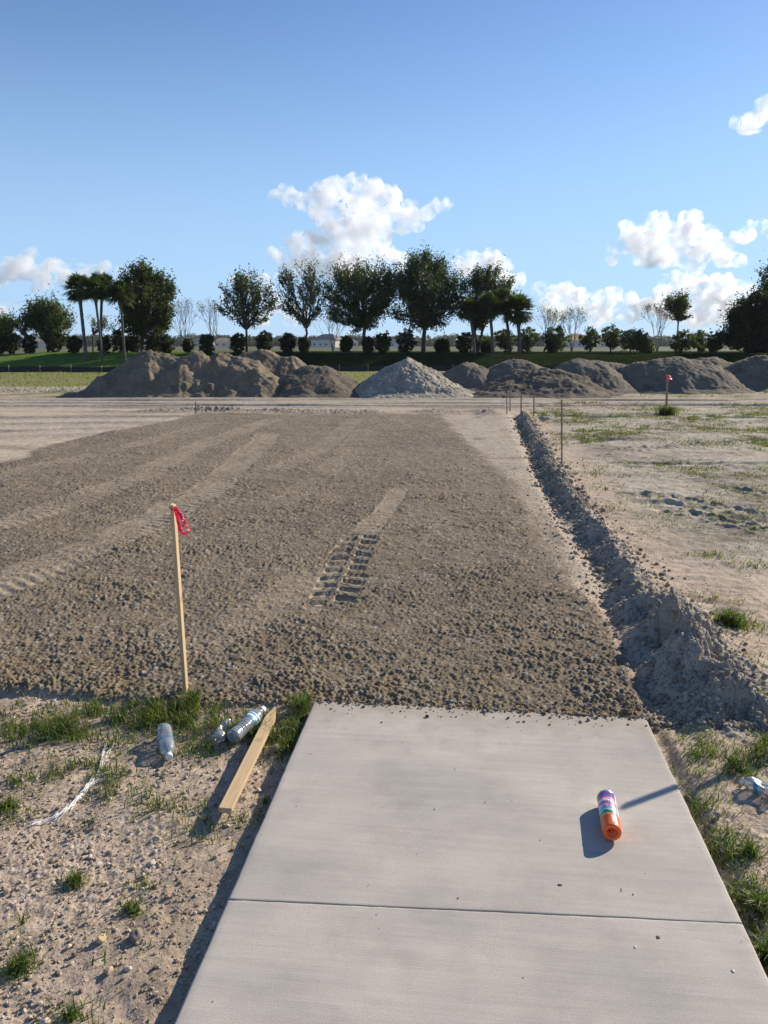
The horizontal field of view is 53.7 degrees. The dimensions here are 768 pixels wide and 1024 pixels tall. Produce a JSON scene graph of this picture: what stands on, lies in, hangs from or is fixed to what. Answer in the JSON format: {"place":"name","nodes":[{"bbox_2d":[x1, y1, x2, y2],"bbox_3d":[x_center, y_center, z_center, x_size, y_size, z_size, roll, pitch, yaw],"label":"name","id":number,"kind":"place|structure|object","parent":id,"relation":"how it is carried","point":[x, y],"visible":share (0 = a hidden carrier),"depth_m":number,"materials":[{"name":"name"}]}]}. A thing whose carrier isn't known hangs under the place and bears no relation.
{"place":"outdoors","nodes":[
{"label":"outdoors","id":0,"kind":"place"},
{"bbox_2d":[0,371,442,387],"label":"grass","id":1,"kind":"structure","parent":0,"point":[88,377],"depth_m":37.81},
{"bbox_2d":[311,334,341,346],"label":"house","id":2,"kind":"structure","parent":0,"point":[322,340],"depth_m":429.85,"materials":[{"name":"grey"}]},
{"bbox_2d":[0,345,767,1023],"bbox_3d":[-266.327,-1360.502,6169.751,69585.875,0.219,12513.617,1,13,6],"label":"ground","id":3,"kind":"structure","parent":0,"point":[670,489],"depth_m":3.04,"materials":[{"name":"sand"}]},
{"bbox_2d":[0,938,55,986],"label":"grass tuft","id":4,"kind":"object","parent":3,"relation":"on","point":[19,964],"visible":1,"depth_m":2.05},
{"bbox_2d":[51,995,88,1023],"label":"grass tuft","id":5,"kind":"object","parent":3,"relation":"on","point":[72,1016],"visible":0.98,"depth_m":1.90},
{"bbox_2d":[28,742,114,826],"bbox_3d":[-1.139,1.046,2.934,0.161,0.023,0.580,1,13,6],"label":"string","id":6,"kind":"object","parent":3,"relation":"on","point":[61,813],"visible":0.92,"depth_m":2.82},
{"bbox_2d":[54,862,94,890],"bbox_3d":[-0.969,1.152,2.391,0.142,0.056,0.130,1,13,6],"label":"grass tuft","id":7,"kind":"object","parent":3,"relation":"on","point":[76,879],"visible":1,"depth_m":2.38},
{"bbox_2d":[116,898,140,918],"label":"grass tuft","id":8,"kind":"object","parent":3,"relation":"on","point":[128,907],"visible":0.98,"depth_m":2.26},
{"bbox_2d":[129,927,142,942],"bbox_3d":[-0.702,1.204,2.155,0.038,0.032,0.038,-7,14,-30],"label":"stone","id":9,"kind":"object","parent":3,"relation":"on","point":[136,934],"visible":1,"depth_m":2.15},
{"bbox_2d":[0,686,311,1023],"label":"gravel","id":10,"kind":"structure","parent":3,"relation":"on","point":[70,963],"depth_m":2.51,"materials":[{"name":"gravel"}]},
{"bbox_2d":[0,676,316,1023],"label":"grass","id":11,"kind":"structure","parent":3,"relation":"on","point":[150,708],"depth_m":3.27,"materials":[{"name":"plant"}]},
{"bbox_2d":[157,723,175,760],"bbox_3d":[-0.910,0.965,3.173,0.067,0.066,0.215,-5,19,-21],"label":"plastic bottle","id":12,"kind":"object","parent":3,"relation":"on","point":[169,742],"visible":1,"depth_m":3.19,"materials":[{"name":"blue"}]},
{"bbox_2d":[171,683,212,708],"bbox_3d":[-0.887,0.862,3.537,0.224,0.104,0.222,-3,13,-13],"label":"grass tuft","id":13,"kind":"object","parent":3,"relation":"on","point":[192,694],"visible":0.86,"depth_m":3.53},
{"bbox_2d":[211,719,231,743],"bbox_3d":[-0.693,0.940,3.269,0.060,0.061,0.142,2,21,7],"label":"plastic bottle","id":14,"kind":"object","parent":3,"relation":"on","point":[216,734],"visible":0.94,"depth_m":3.26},
{"bbox_2d":[227,706,265,743],"bbox_3d":[-0.592,0.921,3.316,0.069,0.068,0.250,5,17,22],"label":"plastic bottle","id":15,"kind":"object","parent":3,"relation":"on","point":[252,714],"visible":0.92,"depth_m":3.31,"materials":[{"name":"blue"}]},
{"bbox_2d":[219,707,275,813],"bbox_3d":[-0.529,0.976,3.074,0.048,0.020,0.808,4,11,4],"label":"wooden board","id":16,"kind":"object","parent":3,"relation":"on","point":[234,791],"visible":1,"depth_m":2.96,"materials":[{"name":"brown wood"}]},
{"bbox_2d":[234,349,306,377],"bbox_3d":[-4.371,-5.329,28.540,7.120,1.581,6.080,1,13,6],"label":"dirt pile","id":17,"kind":"object","parent":3,"relation":"on","point":[275,364],"visible":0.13,"depth_m":27.72,"materials":[{"name":"soil"}]},
{"bbox_2d":[283,688,325,712],"bbox_3d":[-0.378,0.883,3.497,0.234,0.102,0.226,1,13,6],"label":"grass tuft","id":18,"kind":"object","parent":3,"relation":"on","point":[303,701],"visible":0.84,"depth_m":3.50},
{"bbox_2d":[0,412,658,723],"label":"dirt pad","id":19,"kind":"object","parent":3,"relation":"on","point":[343,443],"visible":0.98,"depth_m":5.64,"materials":[{"name":"soil"}]},
{"bbox_2d":[169,503,188,693],"bbox_3d":[-0.934,0.488,3.567,0.110,1.070,0.060,6,14,24],"label":"survey stake","id":20,"kind":"object","parent":19,"relation":"on","point":[175,513],"visible":0.96,"depth_m":3.53,"materials":[{"name":"brown wood"}]},
{"bbox_2d":[0,448,696,735],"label":"soil crumbs","id":21,"kind":"object","parent":3,"relation":"on","point":[488,709],"visible":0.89,"depth_m":4.32,"materials":[{"name":"soil"}]},
{"bbox_2d":[18,332,733,346],"bbox_3d":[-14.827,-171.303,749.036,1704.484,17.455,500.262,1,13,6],"label":"distant wood","id":22,"kind":"object","parent":3,"relation":"on","point":[452,339],"visible":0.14,"depth_m":570.58,"materials":[{"name":"green plant"}]},
{"bbox_2d":[0,703,767,1023],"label":"pebbles","id":23,"kind":"object","parent":3,"relation":"on","point":[205,840],"visible":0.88,"depth_m":2.56,"materials":[{"name":"stone"}]},
{"bbox_2d":[442,362,489,389],"bbox_3d":[3.217,-5.288,29.504,4.360,1.086,4.320,1,13,6],"label":"dirt pile","id":24,"kind":"object","parent":3,"relation":"on","point":[468,375],"visible":0.33,"depth_m":28.61,"materials":[{"name":"soil"}]},
{"bbox_2d":[488,359,542,381],"bbox_3d":[5.139,-5.358,29.544,5.240,1.205,5.120,1,13,6],"label":"dirt pile","id":25,"kind":"object","parent":3,"relation":"on","point":[505,368],"visible":0.2,"depth_m":28.78,"materials":[{"name":"soil"}]},
{"bbox_2d":[553,358,640,393],"bbox_3d":[7.173,-4.950,27.582,5.160,1.255,4.800,1,13,6],"label":"dirt pile","id":26,"kind":"object","parent":3,"relation":"on","point":[602,375],"visible":0.37,"depth_m":26.59,"materials":[{"name":"soil"}]},
{"bbox_2d":[510,410,767,732],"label":"soil clods","id":27,"kind":"object","parent":3,"relation":"on","point":[532,448],"visible":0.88,"depth_m":4.65,"materials":[{"name":"soil"}]},
{"bbox_2d":[522,412,767,738],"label":"soil ridge","id":28,"kind":"structure","parent":3,"relation":"on","point":[666,618],"depth_m":3.97,"materials":[{"name":"soil"}]},
{"bbox_2d":[654,403,683,414],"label":"grass tuft","id":29,"kind":"object","parent":3,"relation":"on","point":[666,410],"visible":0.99,"depth_m":18.19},
{"bbox_2d":[616,356,757,394],"bbox_3d":[10.715,-5.102,28.127,7.240,1.317,6.000,1,13,6],"label":"dirt pile","id":30,"kind":"object","parent":3,"relation":"on","point":[692,377],"visible":0.68,"depth_m":26.79,"materials":[{"name":"soil"}]},
{"bbox_2d":[692,357,731,368],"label":"dirt pile","id":31,"kind":"object","parent":3,"relation":"on","point":[719,362],"visible":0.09,"depth_m":31.73,"materials":[{"name":"soil"}]},
{"bbox_2d":[710,604,750,628],"bbox_3d":[2.080,0.633,4.535,0.302,0.126,0.332,6,14,24],"label":"grass tuft","id":32,"kind":"object","parent":3,"relation":"on","point":[726,617],"visible":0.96,"depth_m":4.53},
{"bbox_2d":[723,355,767,392],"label":"dirt pile","id":33,"kind":"object","parent":3,"relation":"on","point":[752,371],"visible":0.41,"depth_m":27.65,"materials":[{"name":"soil"}]},
{"bbox_2d":[735,833,765,860],"bbox_3d":[1.201,1.095,2.474,0.136,0.065,0.135,-10,16,-38],"label":"grass tuft","id":34,"kind":"object","parent":3,"relation":"on","point":[750,849],"visible":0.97,"depth_m":2.47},
{"bbox_2d":[739,881,767,918],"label":"grass tuft","id":35,"kind":"object","parent":3,"relation":"on","point":[756,900],"visible":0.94,"depth_m":2.24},
{"bbox_2d":[741,776,767,794],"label":"plastic bottle","id":36,"kind":"object","parent":3,"relation":"on","point":[759,783],"visible":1,"depth_m":2.81,"materials":[{"name":"blue"}]},
{"bbox_2d":[743,927,767,964],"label":"grass tuft","id":37,"kind":"object","parent":3,"relation":"on","point":[761,952],"visible":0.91,"depth_m":2.08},
{"bbox_2d":[0,397,767,461],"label":"sand track","id":38,"kind":"structure","parent":0,"point":[27,424],"depth_m":20.06,"materials":[{"name":"sand"}]},
{"bbox_2d":[56,349,280,397],"bbox_3d":[-6.379,-4.683,25.627,8.400,1.576,5.520,1,13,6],"label":"dirt pile","id":39,"kind":"object","parent":38,"relation":"on","point":[150,373],"visible":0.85,"depth_m":24.43,"materials":[{"name":"soil"}]},
{"bbox_2d":[273,365,360,397],"bbox_3d":[-2.340,-4.428,25.659,5.120,1.065,5.040,1,13,6],"label":"dirt pile","id":40,"kind":"object","parent":38,"relation":"on","point":[312,381],"visible":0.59,"depth_m":24.44,"materials":[{"name":"soil"}]},
{"bbox_2d":[355,357,474,397],"bbox_3d":[0.846,-4.560,25.630,5.516,1.334,5.376,1,13,6],"label":"stone heap","id":41,"kind":"object","parent":38,"relation":"on","point":[407,377],"visible":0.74,"depth_m":24.45,"materials":[{"name":"gravel"}]},
{"bbox_2d":[471,367,623,398],"bbox_3d":[5.379,-4.480,26.116,6.320,0.969,5.960,1,13,6],"label":"dirt pile","id":42,"kind":"object","parent":38,"relation":"on","point":[543,382],"visible":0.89,"depth_m":24.89,"materials":[{"name":"soil"}]},
{"bbox_2d":[0,351,767,366],"bbox_3d":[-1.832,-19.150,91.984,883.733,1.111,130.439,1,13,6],"label":"grass bank","id":43,"kind":"structure","parent":0,"point":[324,358],"depth_m":54.33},
{"bbox_2d":[0,308,19,353],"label":"broadleaf tree","id":44,"kind":"object","parent":43,"relation":"on","point":[6,323],"visible":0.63,"depth_m":60.61,"materials":[{"name":"green plant"}]},
{"bbox_2d":[0,330,22,354],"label":"shrub","id":45,"kind":"object","parent":43,"relation":"on","point":[10,342],"visible":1,"depth_m":58.31,"materials":[{"name":"green plant"}]},
{"bbox_2d":[8,306,35,353],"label":"young tree","id":46,"kind":"object","parent":43,"relation":"on","point":[22,331],"visible":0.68,"depth_m":61.04,"materials":[{"name":"green plant"}]},
{"bbox_2d":[20,333,38,353],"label":"shrub","id":47,"kind":"object","parent":43,"relation":"on","point":[29,343],"visible":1,"depth_m":59.31,"materials":[{"name":"green plant"}]},
{"bbox_2d":[16,284,76,352],"bbox_3d":[-27.150,-15.610,61.296,4.534,5.475,3.633,1,13,6],"label":"broadleaf tree","id":48,"kind":"object","parent":43,"relation":"on","point":[45,316],"visible":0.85,"depth_m":60.51,"materials":[{"name":"green plant"}]},
{"bbox_2d":[42,329,64,351],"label":"shrub","id":49,"kind":"object","parent":43,"relation":"on","point":[51,336],"visible":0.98,"depth_m":60.29,"materials":[{"name":"green plant"}]},
{"bbox_2d":[64,335,82,352],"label":"shrub","id":50,"kind":"object","parent":43,"relation":"on","point":[74,344],"visible":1,"depth_m":58.27,"materials":[{"name":"green plant"}]},
{"bbox_2d":[61,272,92,359],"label":"palm tree","id":51,"kind":"object","parent":43,"relation":"on","point":[76,291],"visible":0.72,"depth_m":54.76,"materials":[{"name":"green plant"}]},
{"bbox_2d":[78,271,108,363],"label":"palm tree","id":52,"kind":"object","parent":43,"relation":"on","point":[94,292],"visible":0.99,"depth_m":52.70,"materials":[{"name":"green plant"}]},
{"bbox_2d":[86,314,118,351],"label":"young tree","id":53,"kind":"object","parent":43,"relation":"on","point":[94,324],"visible":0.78,"depth_m":63.21,"materials":[{"name":"green plant"}]},
{"bbox_2d":[91,270,115,337],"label":"palm tree","id":54,"kind":"object","parent":43,"relation":"on","point":[105,276],"visible":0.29,"depth_m":58.60,"materials":[{"name":"green plant"}]},
{"bbox_2d":[96,335,112,352],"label":"shrub","id":55,"kind":"object","parent":43,"relation":"on","point":[106,345],"visible":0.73,"depth_m":59.35,"materials":[{"name":"green plant"}]},
{"bbox_2d":[110,327,130,352],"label":"shrub","id":56,"kind":"object","parent":43,"relation":"on","point":[117,339],"visible":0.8,"depth_m":60.08,"materials":[{"name":"green plant"}]},
{"bbox_2d":[103,278,138,361],"bbox_3d":[-18.394,-13.404,53.317,2.359,6.016,2.418,1,13,6],"label":"palm tree","id":57,"kind":"object","parent":43,"relation":"on","point":[116,290],"visible":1,"depth_m":52.78,"materials":[{"name":"green plant"}]},
{"bbox_2d":[126,335,139,351],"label":"shrub","id":58,"kind":"object","parent":43,"relation":"on","point":[133,344],"visible":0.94,"depth_m":60.26,"materials":[{"name":"green plant"}]},
{"bbox_2d":[112,255,180,351],"bbox_3d":[-18.476,-15.964,58.474,5.638,7.388,6.407,1,13,6],"label":"broadleaf tree","id":59,"kind":"object","parent":43,"relation":"on","point":[152,309],"visible":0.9,"depth_m":57.88,"materials":[{"name":"green plant"}]},
{"bbox_2d":[143,332,161,352],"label":"shrub","id":60,"kind":"object","parent":43,"relation":"on","point":[153,342],"visible":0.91,"depth_m":58.26,"materials":[{"name":"green plant"}]},
{"bbox_2d":[158,332,175,352],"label":"shrub","id":61,"kind":"object","parent":43,"relation":"on","point":[165,345],"visible":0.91,"depth_m":59.33,"materials":[{"name":"green plant"}]},
{"bbox_2d":[168,297,203,351],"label":"bare tree","id":62,"kind":"object","parent":43,"relation":"on","point":[181,315],"visible":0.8,"depth_m":63.21,"materials":[{"name":"brown plant"}]},
{"bbox_2d":[180,337,195,352],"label":"shrub","id":63,"kind":"object","parent":43,"relation":"on","point":[187,344],"visible":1,"depth_m":60.30,"materials":[{"name":"green plant"}]},
{"bbox_2d":[197,333,214,352],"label":"shrub","id":64,"kind":"object","parent":43,"relation":"on","point":[206,341],"visible":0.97,"depth_m":58.29,"materials":[{"name":"green plant"}]},
{"bbox_2d":[191,296,232,351],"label":"bare tree","id":65,"kind":"object","parent":43,"relation":"on","point":[214,314],"visible":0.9,"depth_m":65.06,"materials":[{"name":"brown plant"}]},
{"bbox_2d":[228,332,245,352],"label":"shrub","id":66,"kind":"object","parent":43,"relation":"on","point":[236,341],"visible":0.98,"depth_m":59.28,"materials":[{"name":"green plant"}]},
{"bbox_2d":[212,263,281,352],"bbox_3d":[-11.058,-16.291,60.619,5.568,7.109,3.972,1,13,6],"label":"oak tree","id":67,"kind":"object","parent":43,"relation":"on","point":[240,288],"visible":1,"depth_m":60.51,"materials":[{"name":"green plant"}]},
{"bbox_2d":[254,330,273,349],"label":"shrub","id":68,"kind":"object","parent":43,"relation":"on","point":[265,339],"visible":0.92,"depth_m":60.22,"materials":[{"name":"green plant"}]},
{"bbox_2d":[0,364,557,372],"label":"silt fence","id":69,"kind":"object","parent":43,"relation":"on","point":[108,369],"visible":0.25,"depth_m":46.26,"materials":[{"name":"black fabric"}]},
{"bbox_2d":[278,332,295,352],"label":"shrub","id":70,"kind":"object","parent":43,"relation":"on","point":[287,345],"visible":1,"depth_m":58.37,"materials":[{"name":"green plant"}]},
{"bbox_2d":[274,254,333,339],"bbox_3d":[-6.497,-16.778,61.013,4.850,7.770,3.496,1,13,6],"label":"oak tree","id":71,"kind":"object","parent":43,"relation":"on","point":[313,292],"visible":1,"depth_m":60.73,"materials":[{"name":"green plant"}]},
{"bbox_2d":[298,337,310,351],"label":"shrub","id":72,"kind":"object","parent":43,"relation":"on","point":[304,344],"visible":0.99,"depth_m":59.30,"materials":[{"name":"green plant"}]},
{"bbox_2d":[312,314,345,351],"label":"bare tree","id":73,"kind":"object","parent":43,"relation":"on","point":[336,336],"visible":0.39,"depth_m":65.10,"materials":[{"name":"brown plant"}]},
{"bbox_2d":[339,335,353,352],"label":"shrub","id":74,"kind":"object","parent":43,"relation":"on","point":[346,344],"visible":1,"depth_m":59.28,"materials":[{"name":"green plant"}]},
{"bbox_2d":[318,251,399,352],"bbox_3d":[-2.084,-16.558,60.046,7.194,7.892,5.188,1,13,6],"label":"oak tree","id":75,"kind":"object","parent":43,"relation":"on","point":[361,287],"visible":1,"depth_m":59.53,"materials":[{"name":"green plant"}]},
{"bbox_2d":[361,336,375,352],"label":"shrub","id":76,"kind":"object","parent":43,"relation":"on","point":[368,345],"visible":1,"depth_m":58.34,"materials":[{"name":"green plant"}]},
{"bbox_2d":[374,330,391,352],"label":"shrub","id":77,"kind":"object","parent":43,"relation":"on","point":[383,341],"visible":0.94,"depth_m":60.19,"materials":[{"name":"green plant"}]},
{"bbox_2d":[394,327,417,352],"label":"shrub","id":78,"kind":"object","parent":43,"relation":"on","point":[404,346],"visible":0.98,"depth_m":58.24,"materials":[{"name":"green plant"}]},
{"bbox_2d":[388,239,467,351],"bbox_3d":[3.194,-17.151,60.700,6.549,8.728,5.932,10,16,37],"label":"oak tree","id":79,"kind":"object","parent":43,"relation":"on","point":[413,278],"visible":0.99,"depth_m":59.77,"materials":[{"name":"green plant"}]},
{"bbox_2d":[433,337,446,352],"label":"shrub","id":80,"kind":"object","parent":43,"relation":"on","point":[439,345],"visible":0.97,"depth_m":59.35,"materials":[{"name":"green plant"}]},
{"bbox_2d":[456,332,471,352],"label":"shrub","id":81,"kind":"object","parent":43,"relation":"on","point":[463,342],"visible":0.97,"depth_m":58.27,"materials":[{"name":"green plant"}]},
{"bbox_2d":[456,298,481,352],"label":"palm tree","id":82,"kind":"object","parent":43,"relation":"on","point":[468,309],"visible":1,"depth_m":56.78,"materials":[{"name":"green plant"}]},
{"bbox_2d":[451,255,521,352],"bbox_3d":[8.232,-16.669,61.174,5.528,7.606,3.951,1,13,6],"label":"oak tree","id":83,"kind":"object","parent":43,"relation":"on","point":[480,281],"visible":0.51,"depth_m":60.58,"materials":[{"name":"green plant"}]},
{"bbox_2d":[477,336,495,352],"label":"shrub","id":84,"kind":"object","parent":43,"relation":"on","point":[484,346],"visible":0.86,"depth_m":59.16,"materials":[{"name":"green plant"}]},
{"bbox_2d":[474,291,503,352],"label":"palm tree","id":85,"kind":"object","parent":43,"relation":"on","point":[489,310],"visible":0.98,"depth_m":56.70,"materials":[{"name":"green plant"}]},
{"bbox_2d":[492,286,513,352],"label":"palm tree","id":86,"kind":"object","parent":43,"relation":"on","point":[502,293],"visible":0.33,"depth_m":58.42,"materials":[{"name":"green plant"}]},
{"bbox_2d":[490,328,516,352],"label":"shrub","id":87,"kind":"object","parent":43,"relation":"on","point":[502,339],"visible":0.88,"depth_m":60.25,"materials":[{"name":"green plant"}]},
{"bbox_2d":[500,292,536,352],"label":"palm tree","id":88,"kind":"object","parent":43,"relation":"on","point":[517,304],"visible":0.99,"depth_m":56.48,"materials":[{"name":"green plant"}]},
{"bbox_2d":[513,326,540,352],"bbox_3d":[11.082,-13.296,58.621,2.208,2.191,2.825,1,13,6],"label":"shrub","id":89,"kind":"object","parent":43,"relation":"on","point":[528,335],"visible":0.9,"depth_m":58.26,"materials":[{"name":"green plant"}]},
{"bbox_2d":[532,305,568,352],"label":"bare tree","id":90,"kind":"object","parent":43,"relation":"on","point":[552,315],"visible":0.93,"depth_m":60.69,"materials":[{"name":"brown plant"}]},
{"bbox_2d":[540,325,571,352],"bbox_3d":[13.579,-13.512,59.361,2.245,2.206,3.248,-3,13,-13],"label":"shrub","id":91,"kind":"object","parent":43,"relation":"on","point":[559,339],"visible":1,"depth_m":59.26,"materials":[{"name":"green plant"}]},
{"bbox_2d":[554,306,593,352],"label":"bare tree","id":92,"kind":"object","parent":43,"relation":"on","point":[575,321],"visible":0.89,"depth_m":61.13,"materials":[{"name":"brown plant"}]},
{"bbox_2d":[578,326,601,352],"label":"shrub","id":93,"kind":"object","parent":43,"relation":"on","point":[589,341],"visible":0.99,"depth_m":58.34,"materials":[{"name":"green plant"}]},
{"bbox_2d":[599,322,621,352],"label":"shrub","id":94,"kind":"object","parent":43,"relation":"on","point":[609,337],"visible":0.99,"depth_m":59.15,"materials":[{"name":"green plant"}]},
{"bbox_2d":[617,327,641,352],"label":"shrub","id":95,"kind":"object","parent":43,"relation":"on","point":[626,334],"visible":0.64,"depth_m":60.30,"materials":[{"name":"green plant"}]},
{"bbox_2d":[628,328,652,352],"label":"shrub","id":96,"kind":"object","parent":43,"relation":"on","point":[642,342],"visible":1,"depth_m":58.15,"materials":[{"name":"green plant"}]},
{"bbox_2d":[639,301,672,352],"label":"bare tree","id":97,"kind":"object","parent":43,"relation":"on","point":[647,307],"visible":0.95,"depth_m":61.10,"materials":[{"name":"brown plant"}]},
{"bbox_2d":[662,288,692,351],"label":"slender tree","id":98,"kind":"object","parent":43,"relation":"on","point":[679,305],"visible":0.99,"depth_m":60.61,"materials":[{"name":"green plant"}]},
{"bbox_2d":[669,329,701,352],"bbox_3d":[23.414,-13.196,59.239,2.008,2.186,2.764,-7,14,-27],"label":"shrub","id":99,"kind":"object","parent":43,"relation":"on","point":[680,344],"visible":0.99,"depth_m":59.31,"materials":[{"name":"green plant"}]},
{"bbox_2d":[683,329,708,352],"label":"shrub","id":100,"kind":"object","parent":43,"relation":"on","point":[700,339],"visible":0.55,"depth_m":60.08,"materials":[{"name":"green plant"}]},
{"bbox_2d":[705,331,725,352],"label":"shrub","id":101,"kind":"object","parent":43,"relation":"on","point":[714,344],"visible":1,"depth_m":58.27,"materials":[{"name":"green plant"}]},
{"bbox_2d":[710,274,767,352],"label":"cedar tree","id":102,"kind":"object","parent":43,"relation":"on","point":[746,327],"visible":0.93,"depth_m":57.73,"materials":[{"name":"green plant"}]},
{"bbox_2d":[753,250,767,300],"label":"pine tree","id":103,"kind":"object","parent":43,"relation":"on","point":[764,279],"visible":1,"depth_m":54.72,"materials":[{"name":"green plant"}]},
{"bbox_2d":[0,0,767,339],"label":"sky","id":104,"kind":"structure","parent":0,"point":[614,153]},
{"bbox_2d":[174,701,767,1023],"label":"sidewalk","id":105,"kind":"structure","parent":0,"point":[304,933],"depth_m":2.28,"materials":[{"name":"concrete"}]},
{"bbox_2d":[597,790,621,840],"bbox_3d":[0.768,1.033,2.590,0.065,0.065,0.202,2,13,10],"label":"spray can","id":106,"kind":"object","parent":105,"relation":"on","point":[609,817],"visible":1,"depth_m":2.54,"materials":[{"name":"orange metal"}]},
{"bbox_2d":[525,401,767,508],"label":"grass","id":107,"kind":"structure","parent":0,"point":[573,413],"depth_m":14.80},
{"bbox_2d":[596,503,767,695],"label":"grass","id":108,"kind":"structure","parent":0,"point":[747,624],"depth_m":5.93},
{"bbox_2d":[664,712,767,977],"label":"grass","id":109,"kind":"structure","parent":0,"point":[762,748],"depth_m":2.74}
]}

